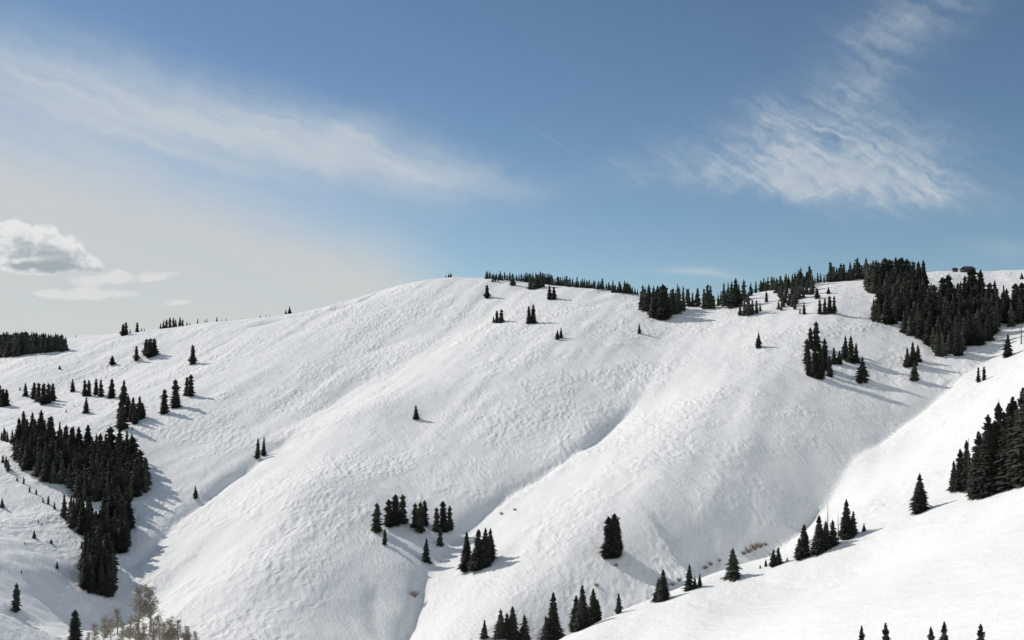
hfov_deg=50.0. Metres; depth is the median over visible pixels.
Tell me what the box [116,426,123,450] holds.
spruce tree
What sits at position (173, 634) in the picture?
bare aspen
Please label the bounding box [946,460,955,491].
spruce tree
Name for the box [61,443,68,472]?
spruce tree
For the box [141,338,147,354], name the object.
spruce tree
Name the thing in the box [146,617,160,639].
bare aspen
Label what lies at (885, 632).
spruce tree
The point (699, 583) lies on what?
spruce tree
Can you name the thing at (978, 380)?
spruce tree
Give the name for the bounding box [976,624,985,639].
spruce tree
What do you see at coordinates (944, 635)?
spruce tree
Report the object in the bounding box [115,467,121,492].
spruce tree
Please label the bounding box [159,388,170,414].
spruce tree
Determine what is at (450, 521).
spruce tree
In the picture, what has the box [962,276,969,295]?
spruce tree
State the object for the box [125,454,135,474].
spruce tree
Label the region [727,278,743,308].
spruce tree
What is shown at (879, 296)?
spruce tree
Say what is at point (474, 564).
spruce tree
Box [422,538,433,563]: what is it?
spruce tree
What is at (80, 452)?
spruce tree
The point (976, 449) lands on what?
spruce tree
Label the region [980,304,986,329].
spruce tree
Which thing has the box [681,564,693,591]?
spruce tree
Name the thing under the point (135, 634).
bare aspen
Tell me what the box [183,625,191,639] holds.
bare aspen
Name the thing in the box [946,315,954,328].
spruce tree
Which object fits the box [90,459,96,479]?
spruce tree
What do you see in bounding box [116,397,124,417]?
spruce tree
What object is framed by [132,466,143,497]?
spruce tree
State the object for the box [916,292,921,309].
spruce tree
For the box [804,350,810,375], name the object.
spruce tree
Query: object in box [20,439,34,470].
spruce tree
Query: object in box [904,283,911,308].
spruce tree
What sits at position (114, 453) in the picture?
spruce tree
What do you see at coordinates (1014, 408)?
spruce tree
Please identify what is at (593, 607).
spruce tree
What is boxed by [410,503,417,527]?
spruce tree
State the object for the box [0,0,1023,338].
sky
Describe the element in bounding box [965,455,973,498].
spruce tree
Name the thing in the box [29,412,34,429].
spruce tree
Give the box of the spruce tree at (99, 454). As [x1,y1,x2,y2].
[95,443,102,467]
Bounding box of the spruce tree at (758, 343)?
[754,332,761,347]
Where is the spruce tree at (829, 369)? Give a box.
[826,355,833,376]
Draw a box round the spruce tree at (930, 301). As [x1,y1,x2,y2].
[924,297,933,308]
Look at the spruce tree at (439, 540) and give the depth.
537.44 m
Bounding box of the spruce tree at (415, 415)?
[412,405,419,419]
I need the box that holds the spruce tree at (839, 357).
[837,350,842,364]
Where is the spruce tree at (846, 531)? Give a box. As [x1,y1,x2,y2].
[836,499,856,540]
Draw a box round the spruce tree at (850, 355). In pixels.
[845,336,857,363]
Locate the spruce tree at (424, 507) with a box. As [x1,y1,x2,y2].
[422,500,428,525]
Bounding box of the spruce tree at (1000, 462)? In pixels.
[992,403,1012,490]
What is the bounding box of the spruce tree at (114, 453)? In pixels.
[111,449,118,465]
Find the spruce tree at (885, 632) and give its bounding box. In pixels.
[882,623,890,639]
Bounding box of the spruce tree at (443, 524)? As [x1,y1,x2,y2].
[439,501,449,532]
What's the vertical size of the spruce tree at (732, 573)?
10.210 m
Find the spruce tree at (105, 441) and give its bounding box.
[103,434,109,450]
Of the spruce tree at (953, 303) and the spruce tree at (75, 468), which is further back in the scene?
the spruce tree at (953, 303)
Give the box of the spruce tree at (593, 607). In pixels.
[587,588,601,624]
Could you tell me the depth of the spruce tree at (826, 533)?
323.43 m
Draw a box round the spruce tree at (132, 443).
[128,436,138,456]
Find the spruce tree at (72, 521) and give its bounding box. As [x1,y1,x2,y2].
[65,499,77,528]
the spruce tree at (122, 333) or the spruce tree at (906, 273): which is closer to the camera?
the spruce tree at (906, 273)
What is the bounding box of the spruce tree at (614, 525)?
[604,513,622,557]
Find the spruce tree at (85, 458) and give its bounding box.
[80,447,89,476]
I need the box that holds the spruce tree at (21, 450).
[16,436,25,465]
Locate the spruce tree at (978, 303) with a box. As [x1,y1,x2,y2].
[974,294,983,315]
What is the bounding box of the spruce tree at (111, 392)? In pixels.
[106,379,115,398]
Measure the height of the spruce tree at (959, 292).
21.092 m
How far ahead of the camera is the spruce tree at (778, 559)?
329.63 m
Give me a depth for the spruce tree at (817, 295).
796.32 m
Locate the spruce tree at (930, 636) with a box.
[927,626,935,639]
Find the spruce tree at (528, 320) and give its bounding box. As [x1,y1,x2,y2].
[525,306,530,323]
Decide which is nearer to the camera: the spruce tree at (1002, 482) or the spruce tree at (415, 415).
the spruce tree at (1002, 482)
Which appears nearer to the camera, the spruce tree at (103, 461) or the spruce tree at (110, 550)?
the spruce tree at (110, 550)
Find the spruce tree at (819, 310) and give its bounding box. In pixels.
[817,299,821,313]
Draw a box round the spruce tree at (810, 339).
[807,327,814,348]
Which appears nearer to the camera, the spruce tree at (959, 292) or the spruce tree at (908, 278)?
the spruce tree at (959, 292)
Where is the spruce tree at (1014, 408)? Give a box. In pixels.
[1005,401,1018,486]
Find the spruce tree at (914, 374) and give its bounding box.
[908,360,919,380]
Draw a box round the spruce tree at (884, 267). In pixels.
[880,257,891,285]
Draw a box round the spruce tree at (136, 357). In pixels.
[133,345,140,360]
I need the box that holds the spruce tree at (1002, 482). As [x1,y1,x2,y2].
[989,396,1018,490]
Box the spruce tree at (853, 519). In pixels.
[850,511,858,534]
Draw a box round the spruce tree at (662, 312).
[653,284,670,319]
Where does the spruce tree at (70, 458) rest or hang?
on the snow ground
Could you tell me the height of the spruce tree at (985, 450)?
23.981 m
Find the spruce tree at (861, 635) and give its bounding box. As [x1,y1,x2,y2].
[857,625,864,639]
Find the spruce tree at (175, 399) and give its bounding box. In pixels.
[168,379,182,407]
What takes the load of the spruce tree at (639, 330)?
on the snow ground
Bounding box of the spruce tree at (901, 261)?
[898,257,905,278]
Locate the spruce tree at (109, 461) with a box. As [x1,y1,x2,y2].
[105,452,112,476]
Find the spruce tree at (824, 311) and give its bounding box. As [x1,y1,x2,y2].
[822,298,826,313]
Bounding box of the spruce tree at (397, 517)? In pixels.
[391,494,401,525]
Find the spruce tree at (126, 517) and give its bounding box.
[123,509,131,537]
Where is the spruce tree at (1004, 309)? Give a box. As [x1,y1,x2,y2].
[1000,293,1008,323]
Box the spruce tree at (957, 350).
[950,324,964,355]
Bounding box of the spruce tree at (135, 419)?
[131,406,139,424]
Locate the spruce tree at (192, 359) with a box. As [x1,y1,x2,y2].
[186,345,198,364]
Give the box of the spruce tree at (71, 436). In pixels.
[66,427,76,450]
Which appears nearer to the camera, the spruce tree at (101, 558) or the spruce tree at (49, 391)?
the spruce tree at (101, 558)
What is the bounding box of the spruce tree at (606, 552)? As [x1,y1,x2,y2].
[598,516,617,558]
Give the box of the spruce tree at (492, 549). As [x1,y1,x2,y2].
[488,528,497,561]
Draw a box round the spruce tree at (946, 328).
[942,317,953,347]
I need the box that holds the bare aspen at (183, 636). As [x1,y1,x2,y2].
[180,631,192,639]
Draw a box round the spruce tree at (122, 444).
[118,440,125,457]
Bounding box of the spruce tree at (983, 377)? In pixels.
[981,367,986,380]
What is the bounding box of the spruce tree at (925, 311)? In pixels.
[922,302,931,325]
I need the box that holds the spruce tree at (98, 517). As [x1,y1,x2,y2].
[92,513,102,534]
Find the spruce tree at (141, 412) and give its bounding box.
[136,397,145,419]
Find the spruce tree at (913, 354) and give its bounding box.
[908,342,920,366]
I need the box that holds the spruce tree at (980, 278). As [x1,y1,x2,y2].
[977,270,985,296]
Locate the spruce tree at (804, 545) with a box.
[796,524,811,559]
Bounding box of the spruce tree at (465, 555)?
[455,532,471,572]
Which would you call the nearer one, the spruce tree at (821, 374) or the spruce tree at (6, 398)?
the spruce tree at (821, 374)
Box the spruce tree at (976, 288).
[971,279,980,299]
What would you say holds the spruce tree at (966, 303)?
on the snow ground
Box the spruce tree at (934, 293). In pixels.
[927,284,939,301]
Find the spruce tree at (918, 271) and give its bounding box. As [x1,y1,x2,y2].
[913,261,923,291]
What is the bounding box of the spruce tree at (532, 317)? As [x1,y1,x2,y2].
[529,304,537,323]
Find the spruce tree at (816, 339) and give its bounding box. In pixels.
[811,322,821,347]
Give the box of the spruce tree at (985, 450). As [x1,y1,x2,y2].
[964,414,998,499]
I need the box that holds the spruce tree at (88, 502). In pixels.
[85,496,94,519]
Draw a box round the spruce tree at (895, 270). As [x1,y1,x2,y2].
[891,262,898,279]
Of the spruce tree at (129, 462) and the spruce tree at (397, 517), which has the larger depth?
the spruce tree at (129, 462)
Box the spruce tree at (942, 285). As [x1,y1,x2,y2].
[938,277,947,302]
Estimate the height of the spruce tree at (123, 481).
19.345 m
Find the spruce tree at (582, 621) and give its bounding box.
[571,585,593,630]
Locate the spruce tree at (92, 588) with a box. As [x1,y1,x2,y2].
[84,564,99,593]
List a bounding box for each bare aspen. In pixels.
[90,623,99,639]
[99,614,109,639]
[104,619,116,639]
[112,608,122,634]
[118,623,126,639]
[125,618,133,639]
[126,617,140,639]
[127,583,151,633]
[137,621,149,639]
[140,585,164,632]
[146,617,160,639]
[154,615,163,639]
[158,621,169,639]
[163,616,175,636]
[167,623,177,639]
[172,619,183,639]
[180,631,192,639]
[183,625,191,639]
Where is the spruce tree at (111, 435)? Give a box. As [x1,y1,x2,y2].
[103,426,115,455]
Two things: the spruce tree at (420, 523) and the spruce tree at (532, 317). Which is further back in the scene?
the spruce tree at (532, 317)
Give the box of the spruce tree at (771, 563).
[769,549,776,566]
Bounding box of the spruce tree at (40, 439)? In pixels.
[35,430,44,457]
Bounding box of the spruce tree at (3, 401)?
[0,389,6,406]
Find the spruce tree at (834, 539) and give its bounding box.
[829,519,839,546]
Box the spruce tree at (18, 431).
[10,418,22,449]
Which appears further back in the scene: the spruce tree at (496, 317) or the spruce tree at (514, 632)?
the spruce tree at (496, 317)
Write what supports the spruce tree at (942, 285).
on the snow ground
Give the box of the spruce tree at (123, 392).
[118,380,128,403]
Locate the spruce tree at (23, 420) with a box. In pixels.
[21,411,25,432]
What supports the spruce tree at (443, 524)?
on the snow ground
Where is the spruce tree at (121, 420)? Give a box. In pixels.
[113,401,130,430]
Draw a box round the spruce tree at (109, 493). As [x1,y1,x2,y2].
[107,485,112,498]
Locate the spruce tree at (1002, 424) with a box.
[992,412,1010,489]
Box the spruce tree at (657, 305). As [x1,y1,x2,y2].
[656,290,661,318]
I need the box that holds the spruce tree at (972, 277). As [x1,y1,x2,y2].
[966,268,978,295]
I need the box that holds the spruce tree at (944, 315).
[940,306,946,331]
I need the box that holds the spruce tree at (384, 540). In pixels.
[382,529,386,544]
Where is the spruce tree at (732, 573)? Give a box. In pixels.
[720,547,741,581]
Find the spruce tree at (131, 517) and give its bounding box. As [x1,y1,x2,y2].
[126,497,136,528]
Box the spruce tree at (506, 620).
[498,612,511,639]
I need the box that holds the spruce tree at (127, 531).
[124,519,132,545]
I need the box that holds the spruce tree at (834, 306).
[831,296,837,313]
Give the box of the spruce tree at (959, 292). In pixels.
[954,287,963,306]
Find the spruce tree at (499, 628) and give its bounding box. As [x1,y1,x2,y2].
[491,609,507,639]
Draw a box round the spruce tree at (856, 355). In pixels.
[854,343,860,363]
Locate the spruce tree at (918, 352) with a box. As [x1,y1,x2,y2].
[916,345,921,361]
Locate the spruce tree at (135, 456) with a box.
[132,447,137,469]
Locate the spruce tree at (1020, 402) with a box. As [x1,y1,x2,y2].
[1004,387,1023,488]
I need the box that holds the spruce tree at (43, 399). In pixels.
[36,383,50,404]
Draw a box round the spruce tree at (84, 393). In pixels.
[80,380,87,395]
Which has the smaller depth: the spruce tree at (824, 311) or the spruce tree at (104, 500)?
the spruce tree at (104, 500)
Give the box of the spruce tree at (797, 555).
[793,538,803,560]
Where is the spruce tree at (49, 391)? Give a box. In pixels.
[46,383,52,402]
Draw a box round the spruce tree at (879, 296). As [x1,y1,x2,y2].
[874,284,884,313]
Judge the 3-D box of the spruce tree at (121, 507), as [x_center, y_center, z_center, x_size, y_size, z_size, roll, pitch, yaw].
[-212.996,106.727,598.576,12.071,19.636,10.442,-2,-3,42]
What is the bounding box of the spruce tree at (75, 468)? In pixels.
[68,465,77,491]
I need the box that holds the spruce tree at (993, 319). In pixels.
[988,307,999,333]
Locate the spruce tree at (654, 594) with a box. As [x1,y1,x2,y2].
[650,577,659,602]
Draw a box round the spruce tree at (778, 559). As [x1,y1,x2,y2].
[773,547,782,565]
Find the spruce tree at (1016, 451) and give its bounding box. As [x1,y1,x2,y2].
[1003,390,1023,487]
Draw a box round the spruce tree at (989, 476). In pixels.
[979,425,1003,492]
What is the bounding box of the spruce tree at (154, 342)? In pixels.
[152,338,158,353]
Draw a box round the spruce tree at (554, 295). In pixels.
[550,287,557,299]
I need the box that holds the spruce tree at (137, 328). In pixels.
[135,322,139,331]
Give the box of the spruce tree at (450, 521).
[447,506,454,530]
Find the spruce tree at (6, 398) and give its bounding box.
[5,389,11,405]
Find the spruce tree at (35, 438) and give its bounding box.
[31,428,39,453]
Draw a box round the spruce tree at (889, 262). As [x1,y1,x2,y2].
[886,260,893,276]
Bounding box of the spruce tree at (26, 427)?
[19,419,30,446]
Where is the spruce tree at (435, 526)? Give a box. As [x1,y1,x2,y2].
[432,507,439,532]
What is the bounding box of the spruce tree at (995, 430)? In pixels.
[980,420,1000,490]
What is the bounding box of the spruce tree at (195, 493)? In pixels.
[193,485,197,498]
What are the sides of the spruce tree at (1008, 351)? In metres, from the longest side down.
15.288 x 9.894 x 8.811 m
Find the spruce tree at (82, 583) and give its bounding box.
[76,557,91,589]
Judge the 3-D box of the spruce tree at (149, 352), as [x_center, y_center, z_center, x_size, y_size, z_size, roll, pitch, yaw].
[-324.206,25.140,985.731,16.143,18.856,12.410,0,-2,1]
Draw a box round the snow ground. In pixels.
[0,270,1023,639]
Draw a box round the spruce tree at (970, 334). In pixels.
[964,314,975,345]
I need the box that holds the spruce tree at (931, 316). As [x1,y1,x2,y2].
[924,305,935,334]
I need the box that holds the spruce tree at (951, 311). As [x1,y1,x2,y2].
[948,304,960,326]
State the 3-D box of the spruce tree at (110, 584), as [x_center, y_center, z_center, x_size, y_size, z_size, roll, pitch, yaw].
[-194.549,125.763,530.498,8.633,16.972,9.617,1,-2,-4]
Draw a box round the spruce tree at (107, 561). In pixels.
[103,553,111,577]
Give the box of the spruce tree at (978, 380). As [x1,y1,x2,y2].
[975,367,980,382]
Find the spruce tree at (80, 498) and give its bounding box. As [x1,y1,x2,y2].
[76,490,84,516]
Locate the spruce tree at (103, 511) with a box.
[98,503,107,519]
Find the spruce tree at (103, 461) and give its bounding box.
[99,450,106,477]
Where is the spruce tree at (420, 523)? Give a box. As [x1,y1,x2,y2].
[414,502,426,533]
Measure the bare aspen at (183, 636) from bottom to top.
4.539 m
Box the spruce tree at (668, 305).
[666,290,671,317]
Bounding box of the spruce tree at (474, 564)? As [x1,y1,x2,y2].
[467,529,483,571]
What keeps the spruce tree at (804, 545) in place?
on the snow ground
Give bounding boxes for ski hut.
[959,266,975,271]
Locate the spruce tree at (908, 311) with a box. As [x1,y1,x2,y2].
[900,302,912,325]
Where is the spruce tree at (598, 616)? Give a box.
[596,599,602,621]
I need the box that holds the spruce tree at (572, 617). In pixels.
[568,595,578,632]
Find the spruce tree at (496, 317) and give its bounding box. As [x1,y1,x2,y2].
[493,311,498,322]
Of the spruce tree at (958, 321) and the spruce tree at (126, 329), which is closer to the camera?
the spruce tree at (958, 321)
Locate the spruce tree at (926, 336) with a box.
[920,317,932,344]
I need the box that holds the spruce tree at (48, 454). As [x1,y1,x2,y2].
[40,446,51,469]
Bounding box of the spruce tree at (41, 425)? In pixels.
[37,416,46,432]
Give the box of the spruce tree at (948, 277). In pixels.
[946,274,954,290]
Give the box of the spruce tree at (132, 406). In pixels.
[127,397,136,421]
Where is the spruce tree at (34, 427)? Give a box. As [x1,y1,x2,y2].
[28,418,37,440]
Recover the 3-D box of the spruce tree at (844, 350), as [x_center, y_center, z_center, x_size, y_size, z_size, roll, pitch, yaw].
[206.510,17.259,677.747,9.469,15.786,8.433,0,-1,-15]
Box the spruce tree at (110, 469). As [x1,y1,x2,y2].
[105,465,115,486]
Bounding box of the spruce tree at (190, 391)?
[186,374,196,396]
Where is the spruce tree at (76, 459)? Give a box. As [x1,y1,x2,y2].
[71,451,81,478]
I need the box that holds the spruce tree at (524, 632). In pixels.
[519,614,531,639]
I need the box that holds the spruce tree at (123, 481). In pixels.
[119,467,128,496]
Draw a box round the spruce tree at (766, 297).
[764,292,768,301]
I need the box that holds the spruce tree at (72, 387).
[69,379,74,391]
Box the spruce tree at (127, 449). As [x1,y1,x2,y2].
[120,440,132,461]
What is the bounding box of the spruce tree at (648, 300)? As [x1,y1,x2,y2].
[640,285,650,311]
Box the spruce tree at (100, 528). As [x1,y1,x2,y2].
[95,519,105,544]
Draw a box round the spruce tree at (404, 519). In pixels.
[398,494,409,524]
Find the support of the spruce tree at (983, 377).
on the snow ground
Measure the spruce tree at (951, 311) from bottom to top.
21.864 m
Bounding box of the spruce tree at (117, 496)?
[114,494,123,512]
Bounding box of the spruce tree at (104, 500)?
[97,490,108,512]
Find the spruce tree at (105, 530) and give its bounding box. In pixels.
[103,520,107,535]
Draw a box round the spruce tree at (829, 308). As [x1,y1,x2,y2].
[826,296,832,313]
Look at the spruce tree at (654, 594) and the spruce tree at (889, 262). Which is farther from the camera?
the spruce tree at (889, 262)
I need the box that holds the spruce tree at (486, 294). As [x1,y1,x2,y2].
[483,285,492,297]
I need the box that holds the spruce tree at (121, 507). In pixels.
[113,498,126,519]
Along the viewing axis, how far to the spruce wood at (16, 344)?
797.50 m
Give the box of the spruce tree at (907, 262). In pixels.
[904,259,909,268]
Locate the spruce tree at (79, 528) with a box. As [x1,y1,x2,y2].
[73,500,86,534]
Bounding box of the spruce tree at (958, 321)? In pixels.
[954,316,965,345]
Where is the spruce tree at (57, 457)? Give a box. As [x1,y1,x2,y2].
[49,449,61,472]
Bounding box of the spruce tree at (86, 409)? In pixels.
[82,396,90,413]
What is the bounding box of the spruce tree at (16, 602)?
[9,584,21,612]
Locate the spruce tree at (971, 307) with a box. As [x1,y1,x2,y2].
[968,297,975,320]
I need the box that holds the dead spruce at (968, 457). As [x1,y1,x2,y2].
[967,439,970,478]
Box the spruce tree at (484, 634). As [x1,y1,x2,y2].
[479,619,488,639]
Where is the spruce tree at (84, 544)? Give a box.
[75,533,88,569]
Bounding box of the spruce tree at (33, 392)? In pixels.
[30,382,36,399]
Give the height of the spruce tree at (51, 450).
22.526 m
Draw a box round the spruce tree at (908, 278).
[904,274,916,299]
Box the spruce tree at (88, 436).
[82,425,93,452]
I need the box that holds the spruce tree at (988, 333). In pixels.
[983,312,995,340]
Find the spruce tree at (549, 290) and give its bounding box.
[547,285,551,299]
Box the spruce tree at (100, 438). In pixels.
[95,433,105,465]
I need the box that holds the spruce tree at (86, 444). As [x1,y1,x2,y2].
[83,438,90,455]
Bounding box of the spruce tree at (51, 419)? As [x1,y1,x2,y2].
[46,416,57,434]
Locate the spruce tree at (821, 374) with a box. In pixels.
[813,346,827,379]
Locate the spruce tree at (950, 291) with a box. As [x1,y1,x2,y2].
[943,282,955,302]
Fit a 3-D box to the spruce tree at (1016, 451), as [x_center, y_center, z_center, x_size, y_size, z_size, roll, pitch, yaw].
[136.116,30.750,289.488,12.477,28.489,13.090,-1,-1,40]
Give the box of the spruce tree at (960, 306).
[956,295,965,317]
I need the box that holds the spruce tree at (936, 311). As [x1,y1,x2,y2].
[932,301,941,323]
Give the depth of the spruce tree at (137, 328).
1108.61 m
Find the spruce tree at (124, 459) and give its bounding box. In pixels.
[121,448,126,469]
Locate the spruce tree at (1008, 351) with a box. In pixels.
[1002,334,1013,357]
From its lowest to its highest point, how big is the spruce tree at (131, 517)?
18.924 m
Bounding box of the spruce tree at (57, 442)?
[54,433,63,451]
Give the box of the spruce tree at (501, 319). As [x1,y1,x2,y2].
[497,309,504,322]
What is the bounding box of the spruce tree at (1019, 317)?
[1015,294,1023,323]
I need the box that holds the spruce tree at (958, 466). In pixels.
[952,449,964,491]
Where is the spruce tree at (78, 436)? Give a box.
[74,427,82,447]
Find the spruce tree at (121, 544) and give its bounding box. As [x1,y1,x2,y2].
[114,520,130,553]
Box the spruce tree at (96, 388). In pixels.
[93,379,98,394]
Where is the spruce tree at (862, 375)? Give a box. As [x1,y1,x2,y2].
[854,356,870,383]
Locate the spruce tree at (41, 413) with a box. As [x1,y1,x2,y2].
[36,409,46,429]
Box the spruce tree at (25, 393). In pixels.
[21,382,29,396]
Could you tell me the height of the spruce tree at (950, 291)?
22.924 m
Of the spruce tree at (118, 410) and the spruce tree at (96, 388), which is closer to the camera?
the spruce tree at (118, 410)
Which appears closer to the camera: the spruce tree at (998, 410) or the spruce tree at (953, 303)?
the spruce tree at (998, 410)
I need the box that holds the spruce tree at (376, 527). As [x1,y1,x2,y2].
[370,503,383,532]
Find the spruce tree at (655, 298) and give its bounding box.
[650,290,659,317]
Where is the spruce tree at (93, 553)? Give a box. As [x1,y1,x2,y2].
[88,549,99,580]
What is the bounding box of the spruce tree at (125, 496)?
[122,486,133,510]
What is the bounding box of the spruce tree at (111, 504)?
[106,495,118,525]
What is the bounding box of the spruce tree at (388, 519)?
[382,499,395,527]
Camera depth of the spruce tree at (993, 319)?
699.18 m
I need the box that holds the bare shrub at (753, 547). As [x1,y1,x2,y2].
[748,543,758,549]
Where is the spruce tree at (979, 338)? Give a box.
[973,316,985,345]
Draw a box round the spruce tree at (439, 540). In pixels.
[435,528,443,546]
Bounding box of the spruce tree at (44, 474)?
[38,454,50,481]
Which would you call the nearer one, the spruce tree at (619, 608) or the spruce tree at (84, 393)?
the spruce tree at (619, 608)
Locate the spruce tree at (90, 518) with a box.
[84,505,94,535]
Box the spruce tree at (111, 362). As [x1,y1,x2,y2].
[109,356,114,364]
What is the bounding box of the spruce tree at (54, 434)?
[49,428,56,445]
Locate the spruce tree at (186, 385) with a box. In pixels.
[182,377,188,395]
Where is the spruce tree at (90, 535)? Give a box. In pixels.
[78,530,94,560]
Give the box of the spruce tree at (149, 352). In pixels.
[142,338,158,357]
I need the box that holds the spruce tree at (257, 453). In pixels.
[253,439,260,458]
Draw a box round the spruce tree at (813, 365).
[809,345,818,377]
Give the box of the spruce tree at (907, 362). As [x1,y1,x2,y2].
[902,347,913,367]
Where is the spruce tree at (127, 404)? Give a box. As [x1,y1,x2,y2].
[124,395,130,416]
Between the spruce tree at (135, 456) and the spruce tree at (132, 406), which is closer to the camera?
the spruce tree at (135, 456)
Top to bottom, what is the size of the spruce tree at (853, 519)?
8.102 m
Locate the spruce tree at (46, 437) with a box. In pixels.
[43,429,49,449]
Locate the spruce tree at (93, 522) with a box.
[90,511,96,533]
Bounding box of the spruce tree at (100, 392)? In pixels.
[97,379,104,396]
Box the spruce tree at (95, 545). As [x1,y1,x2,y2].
[91,534,100,549]
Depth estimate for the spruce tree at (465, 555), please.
498.20 m
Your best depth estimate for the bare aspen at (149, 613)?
455.99 m
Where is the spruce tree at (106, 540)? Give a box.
[102,532,110,551]
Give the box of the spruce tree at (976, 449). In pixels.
[967,431,985,499]
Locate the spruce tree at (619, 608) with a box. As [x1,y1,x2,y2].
[614,593,623,613]
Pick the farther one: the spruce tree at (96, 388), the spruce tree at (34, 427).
the spruce tree at (96, 388)
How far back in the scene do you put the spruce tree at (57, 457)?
659.31 m
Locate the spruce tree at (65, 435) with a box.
[62,425,68,441]
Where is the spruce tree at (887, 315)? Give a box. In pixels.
[881,294,895,324]
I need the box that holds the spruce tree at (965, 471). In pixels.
[955,440,971,490]
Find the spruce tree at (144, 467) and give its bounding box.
[139,457,152,486]
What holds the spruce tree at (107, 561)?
on the snow ground
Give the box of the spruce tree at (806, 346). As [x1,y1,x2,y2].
[802,339,809,363]
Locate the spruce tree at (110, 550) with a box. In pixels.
[108,540,118,570]
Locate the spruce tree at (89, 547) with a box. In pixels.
[86,541,92,567]
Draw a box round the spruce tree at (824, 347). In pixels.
[821,338,828,369]
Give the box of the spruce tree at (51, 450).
[48,434,55,461]
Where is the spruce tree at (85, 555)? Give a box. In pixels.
[78,552,88,580]
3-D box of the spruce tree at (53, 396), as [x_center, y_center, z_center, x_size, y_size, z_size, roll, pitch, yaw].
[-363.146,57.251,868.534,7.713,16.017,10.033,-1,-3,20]
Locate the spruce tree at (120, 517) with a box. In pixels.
[115,511,123,527]
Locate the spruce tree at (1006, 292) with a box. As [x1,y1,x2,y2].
[1002,288,1011,310]
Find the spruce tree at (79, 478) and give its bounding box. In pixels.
[69,469,88,497]
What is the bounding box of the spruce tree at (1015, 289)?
[1008,286,1019,305]
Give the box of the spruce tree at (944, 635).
[938,621,948,639]
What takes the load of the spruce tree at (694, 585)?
on the snow ground
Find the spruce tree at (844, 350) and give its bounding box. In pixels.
[838,335,847,359]
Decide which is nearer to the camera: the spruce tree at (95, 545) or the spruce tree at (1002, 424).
the spruce tree at (1002, 424)
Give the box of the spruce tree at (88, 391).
[85,380,91,395]
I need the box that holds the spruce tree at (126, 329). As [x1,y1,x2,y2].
[125,322,128,334]
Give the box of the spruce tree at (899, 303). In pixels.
[896,292,903,320]
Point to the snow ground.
(696, 440)
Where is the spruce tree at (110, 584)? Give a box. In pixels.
[101,563,117,596]
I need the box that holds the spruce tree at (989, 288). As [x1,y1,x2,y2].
[986,282,994,301]
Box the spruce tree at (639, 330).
[637,323,641,333]
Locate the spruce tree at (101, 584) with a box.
[95,563,108,595]
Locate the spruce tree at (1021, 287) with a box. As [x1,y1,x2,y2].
[1017,282,1023,297]
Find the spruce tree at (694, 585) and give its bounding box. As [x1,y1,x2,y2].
[692,577,697,589]
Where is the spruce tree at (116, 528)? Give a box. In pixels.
[114,520,118,540]
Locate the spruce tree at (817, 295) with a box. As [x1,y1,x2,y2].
[813,288,820,298]
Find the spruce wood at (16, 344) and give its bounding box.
[0,258,1020,590]
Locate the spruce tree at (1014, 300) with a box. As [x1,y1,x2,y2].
[1007,292,1017,321]
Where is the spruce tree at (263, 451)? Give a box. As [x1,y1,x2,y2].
[260,438,266,455]
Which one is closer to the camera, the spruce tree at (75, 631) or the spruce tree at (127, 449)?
the spruce tree at (75, 631)
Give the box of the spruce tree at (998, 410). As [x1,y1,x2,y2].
[991,403,1002,465]
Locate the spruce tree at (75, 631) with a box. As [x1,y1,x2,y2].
[66,609,83,639]
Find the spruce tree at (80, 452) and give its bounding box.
[78,444,83,466]
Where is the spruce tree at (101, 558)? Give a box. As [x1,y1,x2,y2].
[96,551,104,581]
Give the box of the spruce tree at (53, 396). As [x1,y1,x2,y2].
[51,383,57,400]
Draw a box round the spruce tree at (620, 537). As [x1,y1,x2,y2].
[617,521,624,555]
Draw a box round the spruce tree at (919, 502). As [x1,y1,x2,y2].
[909,473,931,514]
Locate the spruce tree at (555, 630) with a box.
[541,592,566,639]
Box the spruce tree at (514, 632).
[506,606,520,639]
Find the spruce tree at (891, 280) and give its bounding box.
[886,270,895,294]
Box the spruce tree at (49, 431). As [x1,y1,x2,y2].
[47,420,52,441]
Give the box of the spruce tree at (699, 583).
[697,574,701,587]
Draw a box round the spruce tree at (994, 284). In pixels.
[991,280,1000,300]
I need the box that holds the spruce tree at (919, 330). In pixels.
[915,312,924,338]
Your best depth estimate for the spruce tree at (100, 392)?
865.83 m
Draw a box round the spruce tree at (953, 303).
[951,299,957,316]
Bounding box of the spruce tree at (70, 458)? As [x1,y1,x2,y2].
[66,447,73,473]
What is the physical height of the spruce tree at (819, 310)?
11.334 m
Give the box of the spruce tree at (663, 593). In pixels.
[654,569,670,602]
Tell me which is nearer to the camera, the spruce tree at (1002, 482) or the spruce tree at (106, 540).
the spruce tree at (1002, 482)
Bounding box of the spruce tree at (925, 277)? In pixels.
[920,260,929,289]
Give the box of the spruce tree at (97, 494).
[90,472,102,501]
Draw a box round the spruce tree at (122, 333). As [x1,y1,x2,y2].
[119,324,127,335]
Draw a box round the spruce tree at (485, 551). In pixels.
[478,528,491,568]
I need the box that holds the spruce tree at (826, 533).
[823,521,832,550]
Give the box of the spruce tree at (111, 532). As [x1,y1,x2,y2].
[107,517,116,546]
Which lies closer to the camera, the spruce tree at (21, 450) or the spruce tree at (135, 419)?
the spruce tree at (21, 450)
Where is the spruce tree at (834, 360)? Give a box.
[831,347,838,363]
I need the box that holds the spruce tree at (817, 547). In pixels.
[806,515,830,555]
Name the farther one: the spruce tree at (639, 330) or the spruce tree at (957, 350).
the spruce tree at (639, 330)
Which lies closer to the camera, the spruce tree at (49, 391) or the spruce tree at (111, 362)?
the spruce tree at (49, 391)
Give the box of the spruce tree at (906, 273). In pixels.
[902,265,910,281]
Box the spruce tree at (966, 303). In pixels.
[961,294,969,316]
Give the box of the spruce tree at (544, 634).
[537,616,550,639]
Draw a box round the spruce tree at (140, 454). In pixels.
[133,449,146,471]
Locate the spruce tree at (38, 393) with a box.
[34,383,40,401]
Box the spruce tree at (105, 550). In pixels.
[103,545,111,568]

